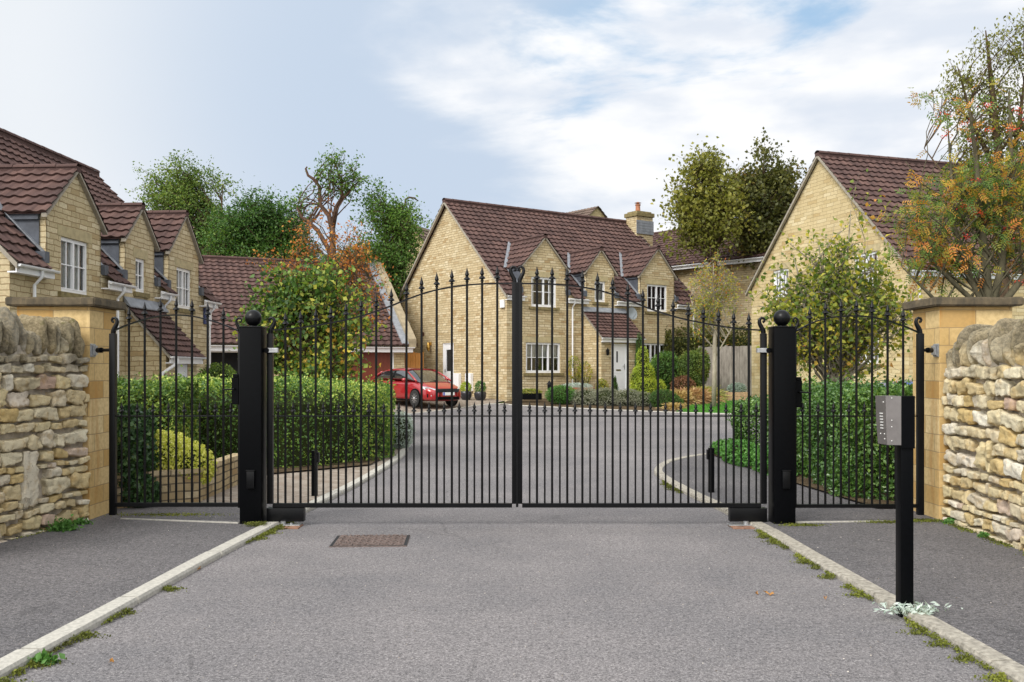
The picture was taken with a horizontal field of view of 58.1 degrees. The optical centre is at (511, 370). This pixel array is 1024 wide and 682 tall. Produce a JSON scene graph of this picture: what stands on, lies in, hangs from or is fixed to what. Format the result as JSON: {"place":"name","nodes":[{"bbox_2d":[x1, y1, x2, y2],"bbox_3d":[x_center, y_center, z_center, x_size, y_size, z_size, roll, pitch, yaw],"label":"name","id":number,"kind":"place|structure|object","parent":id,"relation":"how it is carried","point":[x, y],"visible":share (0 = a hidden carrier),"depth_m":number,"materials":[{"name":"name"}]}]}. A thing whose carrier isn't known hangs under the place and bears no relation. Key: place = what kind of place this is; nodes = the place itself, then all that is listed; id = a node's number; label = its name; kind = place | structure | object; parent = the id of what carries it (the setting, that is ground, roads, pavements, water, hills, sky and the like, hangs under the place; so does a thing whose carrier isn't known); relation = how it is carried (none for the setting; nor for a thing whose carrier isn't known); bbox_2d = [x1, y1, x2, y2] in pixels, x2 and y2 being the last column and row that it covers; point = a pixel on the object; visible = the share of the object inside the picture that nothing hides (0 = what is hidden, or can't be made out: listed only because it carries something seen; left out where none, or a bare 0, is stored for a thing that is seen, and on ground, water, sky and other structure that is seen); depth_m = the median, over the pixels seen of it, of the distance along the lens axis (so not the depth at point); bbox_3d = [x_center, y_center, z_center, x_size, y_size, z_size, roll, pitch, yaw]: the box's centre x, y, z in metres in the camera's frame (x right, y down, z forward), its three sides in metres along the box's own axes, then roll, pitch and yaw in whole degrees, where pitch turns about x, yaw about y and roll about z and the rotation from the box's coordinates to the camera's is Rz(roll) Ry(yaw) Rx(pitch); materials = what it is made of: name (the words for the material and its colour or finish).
{"place":"outdoors","nodes":[
{"label":"outdoors","id":0,"kind":"place"},
{"bbox_2d":[0,504,272,657],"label":"pavement","id":1,"kind":"structure","parent":0,"point":[37,601],"depth_m":7.11,"materials":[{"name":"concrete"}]},
{"bbox_2d":[0,307,90,542],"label":"rubble wall","id":2,"kind":"structure","parent":1,"relation":"on","point":[44,398],"depth_m":8.41,"materials":[{"name":"stone"}]},
{"bbox_2d":[40,514,84,531],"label":"weed","id":3,"kind":"object","parent":1,"relation":"on","point":[65,525],"visible":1,"depth_m":8.42,"materials":[{"name":"green plant"}]},
{"bbox_2d":[5,297,125,519],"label":"stone pillar","id":4,"kind":"structure","parent":1,"relation":"on","point":[92,316],"depth_m":9.14,"materials":[{"name":"stone"}]},
{"bbox_2d":[109,298,241,514],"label":"pedestrian gate","id":5,"kind":"structure","parent":4,"relation":"attached to","point":[114,504],"depth_m":8.94,"materials":[{"name":"black metal"}]},
{"bbox_2d":[73,517,95,524],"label":"weed","id":6,"kind":"object","parent":1,"relation":"on","point":[80,520],"visible":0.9,"depth_m":8.77,"materials":[{"name":"green plant"}]},
{"bbox_2d":[117,403,158,507],"bbox_3d":[-4.156,0.917,10.126,0.552,1.119,0.871,0,0,-26],"label":"ivy","id":7,"kind":"object","parent":1,"relation":"on","point":[140,457],"visible":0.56,"depth_m":9.88,"materials":[{"name":"green plant"}]},
{"bbox_2d":[239,310,278,523],"bbox_3d":[-2.432,0.455,8.888,0.351,2.091,0.247,0,0,0],"label":"gate post","id":8,"kind":"object","parent":1,"relation":"on","point":[254,350],"visible":0.97,"depth_m":8.80,"materials":[{"name":"black metal"}]},
{"bbox_2d":[267,265,516,521],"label":"driveway gate","id":9,"kind":"structure","parent":8,"relation":"attached to","point":[287,512],"depth_m":8.94,"materials":[{"name":"black metal"}]},
{"bbox_2d":[120,518,882,523],"bbox_3d":[-0.123,1.462,8.903,7.486,0.020,0.263,0,0,1],"label":"pavement edging","id":10,"kind":"object","parent":1,"relation":"on","point":[239,522],"visible":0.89,"depth_m":8.90,"materials":[{"name":"concrete"}]},
{"bbox_2d":[201,444,400,502],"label":"path","id":11,"kind":"structure","parent":0,"point":[304,482],"depth_m":12.11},
{"bbox_2d":[117,453,237,507],"bbox_3d":[-3.691,1.294,10.884,0.740,0.412,2.604,0,0,17],"label":"stone planter","id":12,"kind":"object","parent":11,"relation":"on","point":[196,482],"visible":0.45,"depth_m":10.25,"materials":[{"name":"beige stone"}]},
{"bbox_2d":[150,429,217,484],"bbox_3d":[-4.099,0.973,10.540,1.422,0.655,1.026,0,0,0],"label":"yellow shrub","id":13,"kind":"object","parent":12,"relation":"on","point":[180,452],"visible":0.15,"depth_m":10.35,"materials":[{"name":"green plant"}]},
{"bbox_2d":[311,450,319,495],"bbox_3d":[-2.308,1.201,10.830,0.088,0.537,0.066,0,0,0],"label":"photocell post","id":14,"kind":"object","parent":11,"relation":"on","point":[312,470],"visible":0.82,"depth_m":10.80,"materials":[{"name":"black metal"}]},
{"bbox_2d":[274,452,387,472],"bbox_3d":[-5.550,1.440,17.300,6.900,0.001,9.800,0,0,0],"label":"garden bed","id":15,"kind":"object","parent":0,"point":[356,462],"depth_m":14.04,"materials":[{"name":"soil"}]},
{"bbox_2d":[117,370,199,442],"bbox_3d":[-6.070,0.724,12.883,3.318,1.495,0.930,0,0,-7],"label":"variegated hedge","id":16,"kind":"object","parent":15,"relation":"on","point":[168,392],"visible":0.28,"depth_m":12.77,"materials":[{"name":"green plant"}]},
{"bbox_2d":[119,365,397,468],"bbox_3d":[-4.350,0.671,15.844,4.996,1.602,8.048,0,0,36],"label":"clipped hedge","id":17,"kind":"object","parent":15,"relation":"on","point":[353,391],"visible":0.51,"depth_m":14.22,"materials":[{"name":"green plant"}]},
{"bbox_2d":[226,245,390,383],"bbox_3d":[-4.422,-0.616,20.005,3.592,4.260,2.217,0,0,0],"label":"young tree","id":18,"kind":"object","parent":15,"relation":"on","point":[307,294],"visible":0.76,"depth_m":19.78,"materials":[{"name":"green plant"}]},
{"bbox_2d":[393,409,415,447],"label":"silver shrub","id":19,"kind":"object","parent":15,"relation":"on","point":[402,432],"visible":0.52,"depth_m":17.34,"materials":[{"name":"green plant"}]},
{"bbox_2d":[306,242,410,281],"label":"evergreen tree","id":20,"kind":"object","parent":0,"point":[350,258],"visible":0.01,"depth_m":54.70,"materials":[{"name":"green plant"}]},
{"bbox_2d":[8,404,1007,681],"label":"road","id":21,"kind":"structure","parent":0,"point":[500,608],"depth_m":6.05,"materials":[{"name":"grey asphalt"}]},
{"bbox_2d":[0,447,404,678],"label":"kerb","id":22,"kind":"structure","parent":21,"relation":"on","point":[15,659],"depth_m":6.02,"materials":[{"name":"concrete"}]},
{"bbox_2d":[280,521,302,528],"bbox_3d":[-2.203,1.485,8.850,0.350,0.070,0.220,0,0,0],"label":"gate pivot plate","id":23,"kind":"object","parent":21,"relation":"on","point":[294,525],"visible":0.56,"depth_m":8.84,"materials":[{"name":"metal"}]},
{"bbox_2d":[329,534,409,546],"bbox_3d":[-1.242,1.500,8.120,0.660,0.040,0.540,0,0,-3],"label":"manhole cover","id":24,"kind":"object","parent":21,"relation":"on","point":[384,540],"visible":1,"depth_m":8.06,"materials":[{"name":"metal"}]},
{"bbox_2d":[393,397,502,413],"bbox_3d":[-10.150,1.271,38.900,19.700,0.450,16.200,0,0,0],"label":"bay","id":25,"kind":"object","parent":21,"relation":"on","point":[472,400],"visible":0.17,"depth_m":36.53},
{"bbox_2d":[371,368,460,406],"bbox_3d":[-3.784,0.623,36.330,2.160,1.508,4.532,0,0,-39],"label":"parked car","id":26,"kind":"object","parent":25,"relation":"on","point":[429,386],"visible":0.66,"depth_m":35.22,"materials":[{"name":"paint"}]},
{"bbox_2d":[408,352,423,367],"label":"timber gate","id":27,"kind":"structure","parent":25,"relation":"on","point":[413,359],"depth_m":41.24,"materials":[{"name":"brown wood"}]},
{"bbox_2d":[460,381,471,399],"bbox_3d":[-1.925,0.820,38.600,0.533,0.777,0.526,0,0,0],"label":"plant pot","id":28,"kind":"object","parent":25,"relation":"on","point":[463,393],"visible":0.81,"depth_m":38.45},
{"bbox_2d":[474,380,485,399],"bbox_3d":[-1.312,0.798,38.394,0.545,0.844,0.535,0,0,0],"label":"plant pot","id":29,"kind":"object","parent":25,"relation":"on","point":[477,395],"visible":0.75,"depth_m":38.26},
{"bbox_2d":[0,480,1023,681],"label":"kerb moss","id":30,"kind":"object","parent":21,"relation":"on","point":[995,677],"visible":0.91,"depth_m":6.13,"materials":[{"name":"green plant"}]},
{"bbox_2d":[27,648,64,665],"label":"weed","id":31,"kind":"object","parent":30,"relation":"on","point":[43,657],"visible":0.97,"depth_m":4.71,"materials":[{"name":"green plant"}]},
{"bbox_2d":[12,515,1023,680],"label":"grit","id":32,"kind":"object","parent":21,"relation":"on","point":[539,571],"visible":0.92,"depth_m":6.74,"materials":[{"name":"grey gravel"}]},
{"bbox_2d":[409,403,730,413],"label":"kerb","id":33,"kind":"structure","parent":21,"relation":"on","point":[565,407],"depth_m":34.34,"materials":[{"name":"concrete"}]},
{"bbox_2d":[727,521,754,528],"bbox_3d":[2.263,1.485,8.850,0.350,0.070,0.220,0,0,0],"label":"gate pivot plate","id":34,"kind":"object","parent":21,"relation":"on","point":[745,525],"visible":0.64,"depth_m":8.84,"materials":[{"name":"metal"}]},
{"bbox_2d":[654,453,1023,681],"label":"kerb","id":35,"kind":"structure","parent":21,"relation":"on","point":[995,659],"depth_m":5.93,"materials":[{"name":"concrete"}]},
{"bbox_2d":[872,600,962,615],"bbox_3d":[2.418,1.436,5.556,0.530,0.089,0.213,0,0,0],"label":"silver plant","id":36,"kind":"object","parent":35,"relation":"on","point":[916,608],"visible":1,"depth_m":5.56,"materials":[{"name":"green plant"}]},
{"bbox_2d":[873,380,912,385],"bbox_3d":[11.776,0.991,25.604,4.532,1.508,2.160,0,0,-8],"label":"parked car","id":37,"kind":"object","parent":21,"relation":"on","point":[897,381],"visible":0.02,"depth_m":25.19,"materials":[{"name":"paint"}]},
{"bbox_2d":[875,396,914,617],"bbox_3d":[2.350,0.826,5.655,0.186,1.349,0.140,0,0,0],"label":"entry keypad post","id":38,"kind":"object","parent":21,"relation":"on","point":[895,420],"visible":0.95,"depth_m":5.60,"materials":[{"name":"metal"}]},
{"bbox_2d":[0,0,1023,259],"label":"sky","id":39,"kind":"structure","parent":0,"point":[565,106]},
{"bbox_2d":[503,399,691,411],"bbox_3d":[4.503,1.256,39.769,7.440,0.435,11.182,0,0,22],"label":"garden bed","id":40,"kind":"object","parent":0,"point":[542,401],"visible":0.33,"depth_m":35.61,"materials":[{"name":"soil"}]},
{"bbox_2d":[522,388,542,399],"bbox_3d":[0.712,0.925,37.400,1.093,0.472,0.427,0,0,0],"label":"trough planter","id":41,"kind":"object","parent":40,"relation":"on","point":[528,395],"visible":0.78,"depth_m":37.25,"materials":[{"name":"black plastic"}]},
{"bbox_2d":[544,384,577,404],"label":"garden shrub","id":42,"kind":"object","parent":40,"relation":"on","point":[559,394],"visible":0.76,"depth_m":36.36,"materials":[{"name":"green plant"}]},
{"bbox_2d":[563,382,594,390],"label":"plant","id":43,"kind":"object","parent":40,"relation":"on","point":[576,385],"visible":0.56,"depth_m":38.68,"materials":[{"name":"plant"}]},
{"bbox_2d":[568,355,592,383],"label":"climbing rose","id":44,"kind":"object","parent":40,"relation":"on","point":[578,373],"visible":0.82,"depth_m":39.27,"materials":[{"name":"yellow plant"}]},
{"bbox_2d":[595,378,608,388],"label":"dry plant","id":45,"kind":"object","parent":40,"relation":"on","point":[602,384],"visible":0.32,"depth_m":38.90,"materials":[{"name":"yellow plant"}]},
{"bbox_2d":[571,387,654,405],"bbox_3d":[3.949,0.997,36.147,3.548,0.782,1.108,0,0,18],"label":"lavender","id":46,"kind":"object","parent":40,"relation":"on","point":[605,395],"visible":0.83,"depth_m":35.89,"materials":[{"name":"grey plant"}]},
{"bbox_2d":[614,375,618,389],"bbox_3d":[4.308,0.694,38.597,0.346,1.036,0.323,0,0,0],"label":"conifer","id":47,"kind":"object","parent":40,"relation":"on","point":[615,384],"visible":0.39,"depth_m":38.55,"materials":[{"name":"green plant"}]},
{"bbox_2d":[634,334,641,367],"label":"columnar conifer","id":48,"kind":"object","parent":40,"relation":"on","point":[638,341],"visible":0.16,"depth_m":40.13,"materials":[{"name":"green plant"}]},
{"bbox_2d":[629,346,666,395],"bbox_3d":[5.574,0.104,37.808,1.608,2.365,1.032,0,0,0],"label":"lime conifer","id":49,"kind":"object","parent":40,"relation":"on","point":[650,383],"visible":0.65,"depth_m":37.61,"materials":[{"name":"green plant"}]},
{"bbox_2d":[649,350,679,389],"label":"garden shrub","id":50,"kind":"object","parent":40,"relation":"on","point":[665,366],"visible":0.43,"depth_m":38.84,"materials":[{"name":"green plant"}]},
{"bbox_2d":[648,388,683,406],"bbox_3d":[5.912,1.039,35.505,1.430,0.766,1.020,0,0,0],"label":"dwarf conifer","id":51,"kind":"object","parent":40,"relation":"on","point":[665,395],"visible":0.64,"depth_m":35.24,"materials":[{"name":"green plant"}]},
{"bbox_2d":[659,402,686,409],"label":"ornamental grass","id":52,"kind":"object","parent":40,"relation":"on","point":[676,405],"depth_m":34.42,"materials":[{"name":"plant"}]},
{"bbox_2d":[670,375,695,390],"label":"shrub","id":53,"kind":"object","parent":40,"relation":"on","point":[680,381],"visible":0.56,"depth_m":38.20,"materials":[{"name":"brown plant"}]},
{"bbox_2d":[676,347,710,387],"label":"garden shrub","id":54,"kind":"object","parent":40,"relation":"on","point":[695,366],"visible":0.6,"depth_m":38.66,"materials":[{"name":"green plant"}]},
{"bbox_2d":[670,387,725,405],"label":"ornamental grass","id":55,"kind":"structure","parent":40,"relation":"on","point":[708,397],"depth_m":36.73,"materials":[{"name":"beige plant"}]},
{"bbox_2d":[682,385,730,400],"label":"ornamental grass","id":56,"kind":"object","parent":40,"relation":"on","point":[721,392],"depth_m":37.94,"materials":[{"name":"beige plant"}]},
{"bbox_2d":[676,396,750,412],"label":"lawn","id":57,"kind":"structure","parent":0,"point":[708,408],"depth_m":34.66,"materials":[{"name":"green plant"}]},
{"bbox_2d":[650,134,760,319],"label":"maple tree","id":58,"kind":"object","parent":57,"relation":"on","point":[700,209],"visible":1,"depth_m":42.97,"materials":[{"name":"green plant"}]},
{"bbox_2d":[660,320,751,358],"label":"garden hedge","id":59,"kind":"object","parent":57,"relation":"on","point":[680,344],"visible":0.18,"depth_m":42.78,"materials":[{"name":"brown plant"}]},
{"bbox_2d":[685,249,742,406],"bbox_3d":[7.775,-1.651,35.581,2.475,6.088,1.988,0,0,0],"label":"slim tree","id":60,"kind":"object","parent":57,"relation":"on","point":[715,302],"visible":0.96,"depth_m":35.41,"materials":[{"name":"green plant"}]},
{"bbox_2d":[698,345,751,395],"bbox_3d":[9.346,0.032,40.243,0.134,2.300,2.859,0,0,-44],"label":"board fence","id":61,"kind":"object","parent":57,"relation":"on","point":[726,365],"visible":0.36,"depth_m":39.97,"materials":[{"name":"grey wood"}]},
{"bbox_2d":[726,382,747,400],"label":"shrub","id":62,"kind":"object","parent":57,"relation":"on","point":[740,392],"visible":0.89,"depth_m":38.01,"materials":[{"name":"green plant"}]},
{"bbox_2d":[714,454,893,503],"bbox_3d":[7.675,1.438,14.075,8.450,0.001,8.650,0,0,0],"label":"garden bed","id":63,"kind":"object","parent":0,"point":[806,483],"depth_m":10.99,"materials":[{"name":"soil"}]},
{"bbox_2d":[709,438,798,475],"bbox_3d":[3.707,1.263,14.498,0.715,0.428,4.217,0,0,0],"label":"climbing plant","id":64,"kind":"object","parent":63,"relation":"on","point":[737,452],"visible":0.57,"depth_m":14.20,"materials":[{"name":"green plant"}]},
{"bbox_2d":[727,374,912,500],"bbox_3d":[4.872,0.731,13.299,2.434,1.482,6.562,0,0,0],"label":"clipped hedge","id":65,"kind":"object","parent":63,"relation":"on","point":[848,391],"visible":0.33,"depth_m":11.12,"materials":[{"name":"green plant"}]},
{"bbox_2d":[865,75,1023,300],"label":"rowan tree","id":66,"kind":"object","parent":63,"relation":"on","point":[980,191],"visible":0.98,"depth_m":12.95,"materials":[{"name":"green plant"}]},
{"bbox_2d":[662,455,1023,665],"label":"pavement","id":67,"kind":"structure","parent":0,"point":[943,560],"depth_m":7.26,"materials":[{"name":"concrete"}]},
{"bbox_2d":[706,448,713,492],"bbox_3d":[2.389,1.198,11.106,0.088,0.544,0.066,0,0,0],"label":"photocell post","id":68,"kind":"object","parent":67,"relation":"on","point":[708,454],"visible":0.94,"depth_m":11.07,"materials":[{"name":"black metal"}]},
{"bbox_2d":[756,310,795,523],"bbox_3d":[2.539,0.455,8.888,0.351,2.091,0.247,0,0,0],"label":"gate post","id":69,"kind":"object","parent":67,"relation":"on","point":[780,350],"visible":0.97,"depth_m":8.80,"materials":[{"name":"black metal"}]},
{"bbox_2d":[516,265,767,521],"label":"driveway gate","id":70,"kind":"structure","parent":69,"relation":"attached to","point":[748,511],"depth_m":8.94,"materials":[{"name":"black metal"}]},
{"bbox_2d":[741,168,925,383],"bbox_3d":[6.186,-1.137,17.420,3.594,5.284,2.272,0,0,0],"label":"birch tree","id":71,"kind":"object","parent":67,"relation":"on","point":[831,287],"visible":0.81,"depth_m":17.27,"materials":[{"name":"green plant"}]},
{"bbox_2d":[940,517,954,523],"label":"weed","id":72,"kind":"object","parent":67,"relation":"on","point":[949,520],"visible":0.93,"depth_m":8.82,"materials":[{"name":"green plant"}]},
{"bbox_2d":[902,297,1023,519],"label":"stone pillar","id":73,"kind":"structure","parent":67,"relation":"on","point":[946,321],"depth_m":9.08,"materials":[{"name":"stone"}]},
{"bbox_2d":[792,298,923,514],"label":"pedestrian gate","id":74,"kind":"structure","parent":73,"relation":"attached to","point":[919,504],"depth_m":8.94,"materials":[{"name":"black metal"}]},
{"bbox_2d":[941,318,1023,550],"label":"rubble wall","id":75,"kind":"structure","parent":67,"relation":"on","point":[983,399],"depth_m":8.16,"materials":[{"name":"stone"}]},
{"bbox_2d":[977,531,989,537],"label":"weed","id":76,"kind":"object","parent":67,"relation":"on","point":[981,534],"visible":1,"depth_m":8.09,"materials":[{"name":"green plant"}]},
{"bbox_3d":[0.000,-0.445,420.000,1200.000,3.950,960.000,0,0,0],"label":"ground","id":77,"kind":"structure","parent":0,"visible":0},
{"bbox_2d":[0,128,221,381],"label":"stone house","id":78,"kind":"structure","parent":77,"relation":"on","point":[70,227],"depth_m":23.30,"materials":[{"name":"stone"}]},
{"bbox_2d":[58,224,93,296],"bbox_3d":[-10.286,-2.435,21.004,0.820,1.590,1.472,0,0,3],"label":"window","id":79,"kind":"structure","parent":78,"relation":"in","point":[73,252],"depth_m":21.07,"materials":[{"name":"white plastic"}]},
{"bbox_2d":[133,248,149,297],"bbox_3d":[-10.107,-2.565,24.254,0.820,1.250,0.851,0,0,3],"label":"window","id":80,"kind":"structure","parent":78,"relation":"in","point":[137,253],"depth_m":24.34,"materials":[{"name":"white plastic"}]},
{"bbox_2d":[175,258,195,313],"bbox_3d":[-9.953,-2.470,27.049,0.820,1.540,1.342,0,0,3],"label":"window","id":81,"kind":"structure","parent":78,"relation":"in","point":[183,275],"depth_m":27.19,"materials":[{"name":"white plastic"}]},
{"bbox_2d":[124,148,239,254],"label":"birch tree","id":82,"kind":"object","parent":77,"relation":"on","point":[185,191],"visible":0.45,"depth_m":49.47,"materials":[{"name":"green plant"}]},
{"bbox_2d":[197,362,236,388],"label":"garden shrub","id":83,"kind":"object","parent":77,"relation":"on","point":[216,369],"visible":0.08,"depth_m":25.80,"materials":[{"name":"green plant"}]},
{"bbox_2d":[193,217,311,253],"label":"distant house","id":84,"kind":"structure","parent":77,"relation":"on","point":[280,223],"depth_m":78.69,"materials":[{"name":"brown tile"}]},
{"bbox_2d":[191,179,326,259],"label":"evergreen tree","id":85,"kind":"object","parent":77,"relation":"on","point":[256,225],"visible":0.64,"depth_m":46.21,"materials":[{"name":"green plant"}]},
{"bbox_2d":[199,255,415,381],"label":"garage block","id":86,"kind":"structure","parent":77,"relation":"on","point":[223,279],"depth_m":40.39,"materials":[{"name":"stone"}]},
{"bbox_2d":[342,352,389,381],"bbox_3d":[-6.376,0.300,39.706,2.400,2.200,0.040,0,0,-24],"label":"garage door","id":87,"kind":"structure","parent":86,"relation":"in","point":[383,358],"depth_m":39.84,"materials":[{"name":"red wood"}]},
{"bbox_2d":[245,198,398,379],"bbox_3d":[-5.585,-1.814,27.093,4.531,6.628,2.213,0,0,0],"label":"autumn tree","id":88,"kind":"object","parent":77,"relation":"on","point":[346,264],"visible":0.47,"depth_m":26.86,"materials":[{"name":"orange plant"}]},
{"bbox_2d":[284,142,372,259],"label":"twisted tree","id":89,"kind":"object","parent":77,"relation":"on","point":[333,179],"visible":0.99,"depth_m":44.90,"materials":[{"name":"green plant"}]},
{"bbox_2d":[343,177,433,298],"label":"climber clad tree","id":90,"kind":"object","parent":77,"relation":"on","point":[396,218],"visible":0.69,"depth_m":45.56,"materials":[{"name":"green plant"}]},
{"bbox_2d":[407,227,428,270],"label":"distant house","id":91,"kind":"structure","parent":77,"relation":"on","point":[425,233],"depth_m":65.88,"materials":[{"name":"grey tile"}]},
{"bbox_2d":[398,198,695,401],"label":"stone house","id":92,"kind":"structure","parent":77,"relation":"on","point":[472,237],"depth_m":41.03,"materials":[{"name":"stone"}]},
{"bbox_2d":[443,343,453,381],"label":"side door","id":93,"kind":"structure","parent":92,"relation":"in","point":[446,346],"depth_m":42.15,"materials":[{"name":"white plastic"}]},
{"bbox_2d":[523,336,563,375],"bbox_3d":[1.142,-0.620,39.335,2.100,1.640,0.820,0,0,-34],"label":"window","id":94,"kind":"structure","parent":92,"relation":"in","point":[544,347],"depth_m":39.25,"materials":[{"name":"white plastic"}]},
{"bbox_2d":[529,271,559,310],"bbox_3d":[1.166,-3.400,39.352,1.600,1.620,0.820,0,0,-34],"label":"window","id":95,"kind":"structure","parent":92,"relation":"in","point":[544,291],"depth_m":39.35,"materials":[{"name":"white plastic"}]},
{"bbox_2d":[592,275,608,304],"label":"window","id":96,"kind":"structure","parent":92,"relation":"in","point":[602,278],"depth_m":40.95,"materials":[{"name":"white plastic"}]},
{"bbox_2d":[645,279,669,314],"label":"window","id":97,"kind":"structure","parent":92,"relation":"in","point":[659,289],"depth_m":43.03,"materials":[{"name":"white plastic"}]},
{"bbox_2d":[644,338,670,361],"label":"window","id":98,"kind":"structure","parent":92,"relation":"in","point":[651,343],"depth_m":42.75,"materials":[{"name":"white plastic"}]},
{"bbox_2d":[566,206,606,217],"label":"distant house","id":99,"kind":"structure","parent":77,"relation":"on","point":[597,211],"depth_m":78.18,"materials":[{"name":"brown tile"}]},
{"bbox_2d":[653,226,766,336],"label":"stone house","id":100,"kind":"structure","parent":77,"relation":"on","point":[684,273],"depth_m":45.83,"materials":[{"name":"tile"}]},
{"bbox_2d":[719,127,806,269],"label":"maple tree","id":101,"kind":"object","parent":77,"relation":"on","point":[773,191],"visible":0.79,"depth_m":44.27,"materials":[{"name":"green plant"}]},
{"bbox_2d":[745,150,1023,397],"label":"stone house","id":102,"kind":"structure","parent":77,"relation":"on","point":[821,199],"depth_m":33.91,"materials":[{"name":"beige stone"}]},
{"bbox_2d":[771,262,789,302],"bbox_3d":[10.805,-3.510,36.793,0.470,1.560,1.328,0,0,-12],"label":"window","id":103,"kind":"structure","parent":102,"relation":"in","point":[787,264],"depth_m":36.77,"materials":[{"name":"white plastic"}]},
{"bbox_2d":[851,243,879,289],"bbox_3d":[12.595,-3.560,32.109,0.820,1.560,1.500,0,0,-18],"label":"window","id":104,"kind":"structure","parent":102,"relation":"in","point":[875,247],"depth_m":31.85,"materials":[{"name":"white plastic"}]},
{"bbox_2d":[859,328,880,366],"bbox_3d":[12.593,-0.860,32.126,0.820,1.460,1.630,0,0,-18],"label":"window","id":105,"kind":"structure","parent":102,"relation":"in","point":[874,357],"depth_m":31.65,"materials":[{"name":"white plastic"}]},
{"bbox_2d":[916,7,1023,296],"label":"tall birch tree","id":106,"kind":"object","parent":77,"relation":"on","point":[995,134],"visible":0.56,"depth_m":23.90,"materials":[{"name":"green plant"}]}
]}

